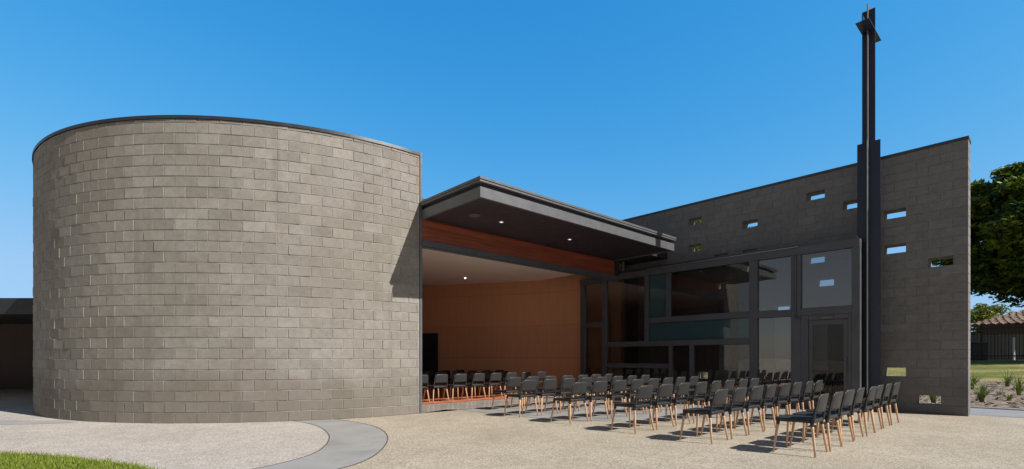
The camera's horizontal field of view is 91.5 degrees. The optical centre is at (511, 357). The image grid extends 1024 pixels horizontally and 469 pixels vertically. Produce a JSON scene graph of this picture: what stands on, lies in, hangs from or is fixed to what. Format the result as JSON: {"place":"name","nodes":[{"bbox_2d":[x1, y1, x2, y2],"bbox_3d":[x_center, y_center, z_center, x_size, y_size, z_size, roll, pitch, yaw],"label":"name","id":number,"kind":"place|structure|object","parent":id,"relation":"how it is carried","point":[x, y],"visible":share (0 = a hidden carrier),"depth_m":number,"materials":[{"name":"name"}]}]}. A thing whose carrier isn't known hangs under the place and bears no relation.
{"place":"outdoors","nodes":[
{"label":"outdoors","id":0,"kind":"place"},
{"bbox_2d":[0,420,73,424],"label":"side path","id":1,"kind":"structure","parent":0,"point":[4,422],"depth_m":9.36,"materials":[{"name":"concrete"}]},
{"bbox_2d":[0,450,169,468],"bbox_3d":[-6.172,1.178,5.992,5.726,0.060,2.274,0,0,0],"label":"lawn grass","id":2,"kind":"structure","parent":0,"point":[18,459],"depth_m":5.63,"materials":[{"name":"green plant"}]},
{"bbox_2d":[0,409,328,468],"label":"paving","id":3,"kind":"structure","parent":0,"point":[248,445],"depth_m":7.26,"materials":[{"name":"beige concrete"}]},
{"bbox_2d":[257,419,386,468],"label":"curved path","id":4,"kind":"structure","parent":0,"point":[349,443],"depth_m":6.85,"materials":[{"name":"grey concrete"}]},
{"bbox_2d":[253,419,387,468],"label":"path edge joint","id":5,"kind":"object","parent":4,"relation":"on","point":[328,441],"visible":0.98,"depth_m":6.53,"materials":[{"name":"grey concrete"}]},
{"bbox_2d":[422,394,595,412],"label":"hall floor","id":6,"kind":"structure","parent":0,"point":[447,406],"depth_m":13.03,"materials":[{"name":"concrete"}]},
{"bbox_2d":[422,388,556,403],"bbox_3d":[-4.164,1.208,17.143,9.966,0.001,8.594,0,0,-42],"label":"carpet","id":7,"kind":"object","parent":6,"relation":"on","point":[464,398],"visible":0.16,"depth_m":15.63,"materials":[{"name":"carpet"}]},
{"bbox_2d":[422,375,429,403],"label":"chair","id":8,"kind":"object","parent":7,"relation":"on","point":[424,379],"visible":0.36,"depth_m":13.11,"materials":[{"name":"grey fabric"}]},
{"bbox_2d":[422,373,429,398],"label":"chair","id":9,"kind":"object","parent":7,"relation":"on","point":[426,383],"visible":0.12,"depth_m":14.71,"materials":[{"name":"grey plastic"}]},
{"bbox_2d":[422,371,431,394],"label":"chair","id":10,"kind":"object","parent":7,"relation":"on","point":[428,372],"visible":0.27,"depth_m":16.23,"materials":[{"name":"grey plastic"}]},
{"bbox_2d":[424,370,436,391],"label":"chair","id":11,"kind":"object","parent":7,"relation":"on","point":[432,373],"visible":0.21,"depth_m":17.72,"materials":[{"name":"grey plastic"}]},
{"bbox_2d":[423,374,448,402],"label":"chair","id":12,"kind":"object","parent":7,"relation":"on","point":[440,378],"visible":0.96,"depth_m":13.46,"materials":[{"name":"grey fabric"}]},
{"bbox_2d":[424,372,447,397],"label":"chair","id":13,"kind":"object","parent":7,"relation":"on","point":[431,383],"visible":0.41,"depth_m":15.02,"materials":[{"name":"grey plastic"}]},
{"bbox_2d":[432,370,449,388],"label":"chair","id":14,"kind":"object","parent":7,"relation":"on","point":[448,372],"visible":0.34,"depth_m":18.19,"materials":[{"name":"black fabric"}]},
{"bbox_2d":[441,372,463,395],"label":"chair","id":15,"kind":"object","parent":7,"relation":"on","point":[452,376],"visible":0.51,"depth_m":15.43,"materials":[{"name":"grey plastic"}]},
{"bbox_2d":[442,374,467,401],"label":"chair","id":16,"kind":"object","parent":7,"relation":"on","point":[460,377],"visible":0.93,"depth_m":13.86,"materials":[{"name":"grey fabric"}]},
{"bbox_2d":[458,370,477,391],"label":"chair","id":17,"kind":"object","parent":7,"relation":"on","point":[470,379],"visible":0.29,"depth_m":17.40,"materials":[{"name":"grey plastic"}]},
{"bbox_2d":[458,372,478,393],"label":"chair","id":18,"kind":"object","parent":7,"relation":"on","point":[470,375],"visible":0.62,"depth_m":15.85,"materials":[{"name":"black fabric"}]},
{"bbox_2d":[461,373,485,400],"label":"chair","id":19,"kind":"object","parent":7,"relation":"on","point":[478,376],"visible":0.94,"depth_m":14.31,"materials":[{"name":"grey fabric"}]},
{"bbox_2d":[473,371,494,394],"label":"chair","id":20,"kind":"object","parent":7,"relation":"on","point":[488,374],"visible":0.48,"depth_m":16.30,"materials":[{"name":"grey plastic"}]},
{"bbox_2d":[478,373,502,397],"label":"chair","id":21,"kind":"object","parent":7,"relation":"on","point":[495,376],"visible":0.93,"depth_m":14.76,"materials":[{"name":"grey plastic"}]},
{"bbox_2d":[486,370,503,390],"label":"chair","id":22,"kind":"object","parent":7,"relation":"on","point":[497,371],"visible":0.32,"depth_m":18.28,"materials":[{"name":"black fabric"}]},
{"bbox_2d":[488,371,509,393],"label":"chair","id":23,"kind":"object","parent":7,"relation":"on","point":[503,373],"visible":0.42,"depth_m":16.71,"materials":[{"name":"black fabric"}]},
{"bbox_2d":[495,372,516,397],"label":"chair","id":24,"kind":"object","parent":7,"relation":"on","point":[510,374],"visible":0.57,"depth_m":15.10,"materials":[{"name":"grey plastic"}]},
{"bbox_2d":[510,372,530,392],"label":"chair","id":25,"kind":"object","parent":7,"relation":"on","point":[524,375],"visible":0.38,"depth_m":15.54,"materials":[{"name":"grey fabric"}]},
{"bbox_2d":[537,371,545,382],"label":"chair","id":26,"kind":"object","parent":7,"relation":"on","point":[541,375],"visible":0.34,"depth_m":16.04,"materials":[{"name":"grey fabric"}]},
{"bbox_2d":[0,374,1023,468],"bbox_3d":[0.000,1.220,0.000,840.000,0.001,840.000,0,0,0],"label":"ground","id":27,"kind":"structure","parent":0,"point":[458,439],"depth_m":7.11,"materials":[{"name":"beige concrete"}]},
{"bbox_2d":[0,298,32,388],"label":"side wing","id":28,"kind":"structure","parent":27,"relation":"on","point":[16,343],"depth_m":19.50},
{"bbox_2d":[32,115,675,422],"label":"chapel","id":29,"kind":"structure","parent":27,"relation":"on","point":[201,269],"depth_m":9.76,"materials":[{"name":"grey brick"}]},
{"bbox_2d":[550,382,588,423],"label":"chair","id":30,"kind":"object","parent":27,"relation":"on","point":[579,388],"visible":1,"depth_m":9.36,"materials":[{"name":"grey plastic"}]},
{"bbox_2d":[427,397,808,420],"bbox_3d":[3.075,1.216,11.505,8.304,0.001,6.364,0,0,-40],"label":"concrete apron","id":31,"kind":"object","parent":27,"relation":"on","point":[600,414],"visible":0.6,"depth_m":11.32,"materials":[{"name":"beige concrete"}]},
{"bbox_2d":[491,377,521,408],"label":"chair","id":32,"kind":"object","parent":31,"relation":"on","point":[513,381],"visible":0.91,"depth_m":11.62,"materials":[{"name":"grey plastic"}]},
{"bbox_2d":[504,379,537,417],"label":"chair","id":33,"kind":"object","parent":31,"relation":"on","point":[528,385],"visible":1,"depth_m":10.33,"materials":[{"name":"grey plastic"}]},
{"bbox_2d":[510,376,539,408],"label":"chair","id":34,"kind":"object","parent":31,"relation":"on","point":[532,378],"visible":0.47,"depth_m":12.13,"materials":[{"name":"grey plastic"}]},
{"bbox_2d":[525,379,557,414],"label":"chair","id":35,"kind":"object","parent":31,"relation":"on","point":[549,384],"visible":0.92,"depth_m":10.71,"materials":[{"name":"grey fabric"}]},
{"bbox_2d":[528,376,555,406],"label":"chair","id":36,"kind":"object","parent":31,"relation":"on","point":[547,377],"visible":0.44,"depth_m":12.44,"materials":[{"name":"grey fabric"}]},
{"bbox_2d":[544,378,575,412],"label":"chair","id":37,"kind":"object","parent":31,"relation":"on","point":[568,383],"visible":0.7,"depth_m":11.12,"materials":[{"name":"grey fabric"}]},
{"bbox_2d":[546,375,573,404],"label":"chair","id":38,"kind":"object","parent":31,"relation":"on","point":[563,377],"visible":0.42,"depth_m":12.78,"materials":[{"name":"grey fabric"}]},
{"bbox_2d":[562,375,588,402],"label":"chair","id":39,"kind":"object","parent":31,"relation":"on","point":[579,377],"visible":0.22,"depth_m":13.19,"materials":[{"name":"grey fabric"}]},
{"bbox_2d":[562,377,592,410],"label":"chair","id":40,"kind":"object","parent":31,"relation":"on","point":[588,380],"visible":0.56,"depth_m":11.62,"materials":[{"name":"grey fabric"}]},
{"bbox_2d":[572,381,608,420],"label":"chair","id":41,"kind":"object","parent":31,"relation":"on","point":[599,387],"visible":0.95,"depth_m":9.72,"materials":[{"name":"grey plastic"}]},
{"bbox_2d":[579,376,606,404],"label":"chair","id":42,"kind":"object","parent":31,"relation":"on","point":[604,378],"visible":0.32,"depth_m":11.97,"materials":[{"name":"grey fabric"}]},
{"bbox_2d":[587,374,601,401],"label":"chair","id":43,"kind":"object","parent":31,"relation":"on","point":[594,376],"visible":0.23,"depth_m":13.61,"materials":[{"name":"grey fabric"}]},
{"bbox_2d":[591,374,614,400],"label":"chair","id":44,"kind":"object","parent":31,"relation":"on","point":[610,377],"visible":0.32,"depth_m":14.09,"materials":[{"name":"grey plastic"}]},
{"bbox_2d":[595,376,622,406],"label":"chair","id":45,"kind":"object","parent":31,"relation":"on","point":[614,379],"visible":0.52,"depth_m":12.35,"materials":[{"name":"grey fabric"}]},
{"bbox_2d":[592,380,627,418],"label":"chair","id":46,"kind":"object","parent":31,"relation":"on","point":[619,385],"visible":0.9,"depth_m":10.17,"materials":[{"name":"grey plastic"}]},
{"bbox_2d":[610,379,643,413],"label":"chair","id":47,"kind":"object","parent":31,"relation":"on","point":[636,384],"visible":0.52,"depth_m":10.52,"materials":[{"name":"grey plastic"}]},
{"bbox_2d":[621,375,636,401],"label":"chair","id":48,"kind":"object","parent":31,"relation":"on","point":[630,378],"visible":0.38,"depth_m":12.73,"materials":[{"name":"grey fabric"}]},
{"bbox_2d":[626,375,649,401],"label":"chair","id":49,"kind":"object","parent":31,"relation":"on","point":[645,378],"visible":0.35,"depth_m":13.22,"materials":[{"name":"grey fabric"}]},
{"bbox_2d":[627,378,659,413],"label":"chair","id":50,"kind":"object","parent":31,"relation":"on","point":[654,382],"visible":0.48,"depth_m":11.02,"materials":[{"name":"grey fabric"}]},
{"bbox_2d":[643,377,673,411],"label":"chair","id":51,"kind":"object","parent":31,"relation":"on","point":[669,380],"visible":0.32,"depth_m":11.36,"materials":[{"name":"grey fabric"}]},
{"bbox_2d":[667,377,684,406],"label":"chair","id":52,"kind":"object","parent":31,"relation":"on","point":[679,380],"visible":0.45,"depth_m":11.73,"materials":[{"name":"grey fabric"}]},
{"bbox_2d":[672,376,698,404],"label":"chair","id":53,"kind":"object","parent":31,"relation":"on","point":[693,380],"visible":0.43,"depth_m":12.22,"materials":[{"name":"grey fabric"}]},
{"bbox_2d":[686,380,720,417],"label":"chair","id":54,"kind":"object","parent":31,"relation":"on","point":[715,386],"visible":0.56,"depth_m":9.83,"materials":[{"name":"grey plastic"}]},
{"bbox_2d":[700,379,734,415],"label":"chair","id":55,"kind":"object","parent":31,"relation":"on","point":[729,384],"visible":0.54,"depth_m":10.31,"materials":[{"name":"grey plastic"}]},
{"bbox_2d":[580,235,861,411],"bbox_3d":[5.305,-0.770,14.337,0.899,3.980,8.050,0,0,-42],"label":"glazed screen","id":56,"kind":"object","parent":31,"relation":"on","point":[713,329],"visible":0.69,"depth_m":12.97,"materials":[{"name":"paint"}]},
{"bbox_2d":[809,316,847,408],"bbox_3d":[7.355,0.120,11.614,0.118,2.180,0.801,0,0,-42],"label":"door","id":57,"kind":"structure","parent":56,"relation":"in","point":[836,321],"depth_m":11.61,"materials":[{"name":"paint"}]},
{"bbox_2d":[725,379,747,414],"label":"chair","id":58,"kind":"object","parent":31,"relation":"on","point":[742,382],"visible":0.23,"depth_m":10.61,"materials":[{"name":"grey plastic"}]},
{"bbox_2d":[727,378,758,411],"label":"chair","id":59,"kind":"object","parent":31,"relation":"on","point":[754,382],"visible":0.47,"depth_m":11.01,"materials":[{"name":"grey plastic"}]},
{"bbox_2d":[611,385,653,432],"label":"chair","id":60,"kind":"object","parent":27,"relation":"on","point":[644,392],"visible":1,"depth_m":8.23,"materials":[{"name":"black fabric"}]},
{"bbox_2d":[632,384,673,429],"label":"chair","id":61,"kind":"object","parent":27,"relation":"on","point":[665,390],"visible":0.79,"depth_m":8.60,"materials":[{"name":"black fabric"}]},
{"bbox_2d":[651,382,689,425],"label":"chair","id":62,"kind":"object","parent":27,"relation":"on","point":[682,389],"visible":0.82,"depth_m":9.06,"materials":[{"name":"grey plastic"}]},
{"bbox_2d":[670,381,707,422],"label":"chair","id":63,"kind":"object","parent":27,"relation":"on","point":[700,387],"visible":0.79,"depth_m":9.42,"materials":[{"name":"grey plastic"}]},
{"bbox_2d":[679,388,728,443],"bbox_3d":[2.861,0.831,7.369,0.546,0.772,0.554,0,0,-43],"label":"chair","id":64,"kind":"object","parent":27,"relation":"on","point":[719,396],"visible":1,"depth_m":7.26,"materials":[{"name":"grey plastic"}]},
{"bbox_2d":[701,387,746,438],"bbox_3d":[3.336,0.831,7.792,0.546,0.772,0.554,0,0,-42],"label":"chair","id":65,"kind":"object","parent":27,"relation":"on","point":[739,395],"visible":0.84,"depth_m":7.65,"materials":[{"name":"black fabric"}]},
{"bbox_2d":[719,385,763,434],"bbox_3d":[3.802,0.831,8.210,0.546,0.772,0.554,0,0,-41],"label":"chair","id":66,"kind":"object","parent":27,"relation":"on","point":[756,392],"visible":0.78,"depth_m":8.04,"materials":[{"name":"black fabric"}]},
{"bbox_2d":[735,384,776,430],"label":"chair","id":67,"kind":"object","parent":27,"relation":"on","point":[770,391],"visible":0.73,"depth_m":8.46,"materials":[{"name":"black fabric"}]},
{"bbox_2d":[750,383,790,424],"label":"chair","id":68,"kind":"object","parent":27,"relation":"on","point":[784,389],"visible":0.74,"depth_m":8.86,"materials":[{"name":"black fabric"}]},
{"bbox_2d":[764,382,801,423],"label":"chair","id":69,"kind":"object","parent":27,"relation":"on","point":[796,388],"visible":0.77,"depth_m":9.27,"materials":[{"name":"grey plastic"}]},
{"bbox_2d":[778,381,812,415],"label":"chair","id":70,"kind":"object","parent":27,"relation":"on","point":[807,389],"visible":0.66,"depth_m":9.67,"materials":[{"name":"grey plastic"}]},
{"bbox_2d":[622,135,970,415],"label":"perforated wall","id":71,"kind":"structure","parent":27,"relation":"on","point":[925,324],"depth_m":12.11,"materials":[{"name":"grey brick"}]},
{"bbox_2d":[775,317,826,375],"bbox_3d":[7.351,-0.345,12.718,0.045,1.570,1.200,0,0,-42],"label":"display board","id":72,"kind":"object","parent":71,"relation":"attached to","point":[782,342],"visible":0.57,"depth_m":12.89,"materials":[{"name":"grey paint"}]},
{"bbox_2d":[772,393,828,456],"bbox_3d":[3.748,0.831,6.437,0.546,0.772,0.554,0,0,-44],"label":"chair","id":73,"kind":"object","parent":27,"relation":"on","point":[821,403],"visible":1,"depth_m":6.35,"materials":[{"name":"grey plastic"}]},
{"bbox_2d":[788,380,822,411],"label":"chair","id":74,"kind":"object","parent":27,"relation":"on","point":[817,386],"visible":0.62,"depth_m":10.04,"materials":[{"name":"grey fabric"}]},
{"bbox_2d":[789,391,842,450],"bbox_3d":[4.188,0.831,6.827,0.546,0.772,0.554,0,0,-43],"label":"chair","id":75,"kind":"object","parent":27,"relation":"on","point":[836,400],"visible":0.81,"depth_m":6.71,"materials":[{"name":"grey plastic"}]},
{"bbox_2d":[804,389,854,445],"bbox_3d":[4.635,0.831,7.255,0.546,0.772,0.554,0,0,-41],"label":"chair","id":76,"kind":"object","parent":27,"relation":"on","point":[847,398],"visible":0.72,"depth_m":7.11,"materials":[{"name":"grey plastic"}]},
{"bbox_2d":[818,387,864,439],"bbox_3d":[5.095,0.831,7.693,0.546,0.772,0.554,0,0,-43],"label":"chair","id":77,"kind":"object","parent":27,"relation":"on","point":[858,396],"visible":0.72,"depth_m":7.48,"materials":[{"name":"black fabric"}]},
{"bbox_2d":[831,386,876,435],"bbox_3d":[5.554,0.831,8.072,0.546,0.772,0.554,0,0,-43],"label":"chair","id":78,"kind":"object","parent":27,"relation":"on","point":[870,396],"visible":0.76,"depth_m":7.86,"materials":[{"name":"black fabric"}]},
{"bbox_2d":[842,384,883,431],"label":"chair","id":79,"kind":"object","parent":27,"relation":"on","point":[878,393],"visible":0.59,"depth_m":8.36,"materials":[{"name":"black fabric"}]},
{"bbox_2d":[703,375,1023,408],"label":"mulch bed","id":80,"kind":"object","parent":27,"relation":"on","point":[994,400],"depth_m":13.70,"materials":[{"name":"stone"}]},
{"bbox_2d":[927,395,940,402],"bbox_3d":[11.036,0.946,13.078,0.597,0.489,0.648,0,0,-44],"label":"strap plant","id":81,"kind":"object","parent":80,"relation":"on","point":[933,399],"visible":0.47,"depth_m":13.07,"materials":[{"name":"green plant"}]},
{"bbox_2d":[970,374,984,388],"bbox_3d":[14.444,0.704,15.669,0.826,0.565,0.788,0,0,-37],"label":"strap plant","id":82,"kind":"object","parent":80,"relation":"on","point":[974,380],"visible":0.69,"depth_m":15.59,"materials":[{"name":"green plant"}]},
{"bbox_2d":[970,381,998,401],"bbox_3d":[12.196,0.871,13.058,0.794,0.562,0.766,0,0,0],"label":"strap plant","id":83,"kind":"object","parent":80,"relation":"on","point":[981,396],"visible":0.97,"depth_m":12.94,"materials":[{"name":"green plant"}]},
{"bbox_2d":[993,370,1016,386],"bbox_3d":[15.866,0.611,15.986,0.670,0.625,0.604,0,0,42],"label":"strap plant","id":84,"kind":"object","parent":80,"relation":"on","point":[1007,380],"visible":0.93,"depth_m":15.94,"materials":[{"name":"green plant"}]},
{"bbox_2d":[1006,394,1013,400],"bbox_3d":[13.048,1.015,13.064,0.230,0.210,0.328,0,0,23],"label":"strap plant","id":85,"kind":"object","parent":80,"relation":"on","point":[1010,397],"visible":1,"depth_m":13.06,"materials":[{"name":"green plant"}]},
{"bbox_2d":[1005,373,1023,394],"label":"strap plant","id":86,"kind":"object","parent":80,"relation":"on","point":[1018,387],"visible":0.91,"depth_m":13.99,"materials":[{"name":"green plant"}]},
{"bbox_2d":[855,3,880,411],"bbox_3d":[8.112,-3.390,11.341,1.120,9.220,0.440,0,0,-42],"label":"cross","id":87,"kind":"object","parent":27,"relation":"on","point":[869,191],"visible":0.91,"depth_m":11.29,"materials":[{"name":"black paint"}]},
{"bbox_2d":[853,383,891,427],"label":"chair","id":88,"kind":"object","parent":27,"relation":"on","point":[886,391],"visible":0.66,"depth_m":8.72,"materials":[{"name":"black fabric"}]},
{"bbox_2d":[861,382,899,424],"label":"chair","id":89,"kind":"object","parent":27,"relation":"on","point":[895,389],"visible":0.71,"depth_m":9.13,"materials":[{"name":"grey plastic"}]},
{"bbox_2d":[970,406,1023,410],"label":"garden kerb","id":90,"kind":"structure","parent":27,"relation":"on","point":[997,408],"depth_m":11.80,"materials":[{"name":"grey concrete"}]},
{"bbox_2d":[0,0,1023,331],"label":"sky","id":91,"kind":"structure","parent":0,"point":[618,109],"materials":[{"name":"blue"}]},
{"bbox_2d":[703,360,1023,381],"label":"lawn","id":92,"kind":"structure","parent":0,"point":[980,368],"depth_m":22.27,"materials":[{"name":"green plant"}]},
{"bbox_2d":[695,220,748,288],"bbox_3d":[12.845,-4.698,33.252,6.057,10.048,7.093,0,0,31],"label":"garden tree","id":93,"kind":"object","parent":92,"relation":"on","point":[724,285],"visible":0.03,"depth_m":32.02,"materials":[{"name":"green plant"}]},
{"bbox_2d":[931,162,1023,307],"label":"fig tree","id":94,"kind":"object","parent":92,"relation":"on","point":[996,235],"visible":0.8,"depth_m":26.38,"materials":[{"name":"green plant"}]},
{"bbox_2d":[970,303,1015,341],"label":"street tree","id":95,"kind":"object","parent":92,"relation":"on","point":[983,313],"visible":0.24,"depth_m":50.23,"materials":[{"name":"green plant"}]},
{"bbox_2d":[970,322,1023,359],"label":"palisade fence","id":96,"kind":"object","parent":92,"relation":"on","point":[981,328],"visible":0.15,"depth_m":27.90,"materials":[{"name":"black metal"}]},
{"bbox_2d":[971,310,1023,359],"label":"tiled house","id":97,"kind":"structure","parent":92,"relation":"on","point":[1017,318],"depth_m":35.49,"materials":[{"name":"brown tile"}]},
{"bbox_2d":[971,334,1023,359],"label":"paling fence","id":98,"kind":"object","parent":92,"relation":"on","point":[1004,344],"visible":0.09,"depth_m":31.63,"materials":[{"name":"black wood"}]},
{"bbox_2d":[1013,337,1014,359],"bbox_3d":[30.696,-0.570,30.500,0.143,1.400,0.150,0,0,0],"label":"garden post","id":99,"kind":"object","parent":92,"relation":"on","point":[1013,348],"visible":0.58,"depth_m":30.47,"materials":[{"name":"white paint"}]},
{"bbox_2d":[970,342,988,359],"bbox_3d":[26.922,-0.380,29.000,1.000,1.020,0.700,0,0,0],"label":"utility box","id":100,"kind":"object","parent":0,"point":[975,349],"visible":0.45,"depth_m":28.70,"materials":[{"name":"metal"}]},
{"bbox_2d":[970,408,1023,417],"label":"back path","id":101,"kind":"structure","parent":0,"point":[998,412],"depth_m":11.12,"materials":[{"name":"grey concrete"}]}
]}

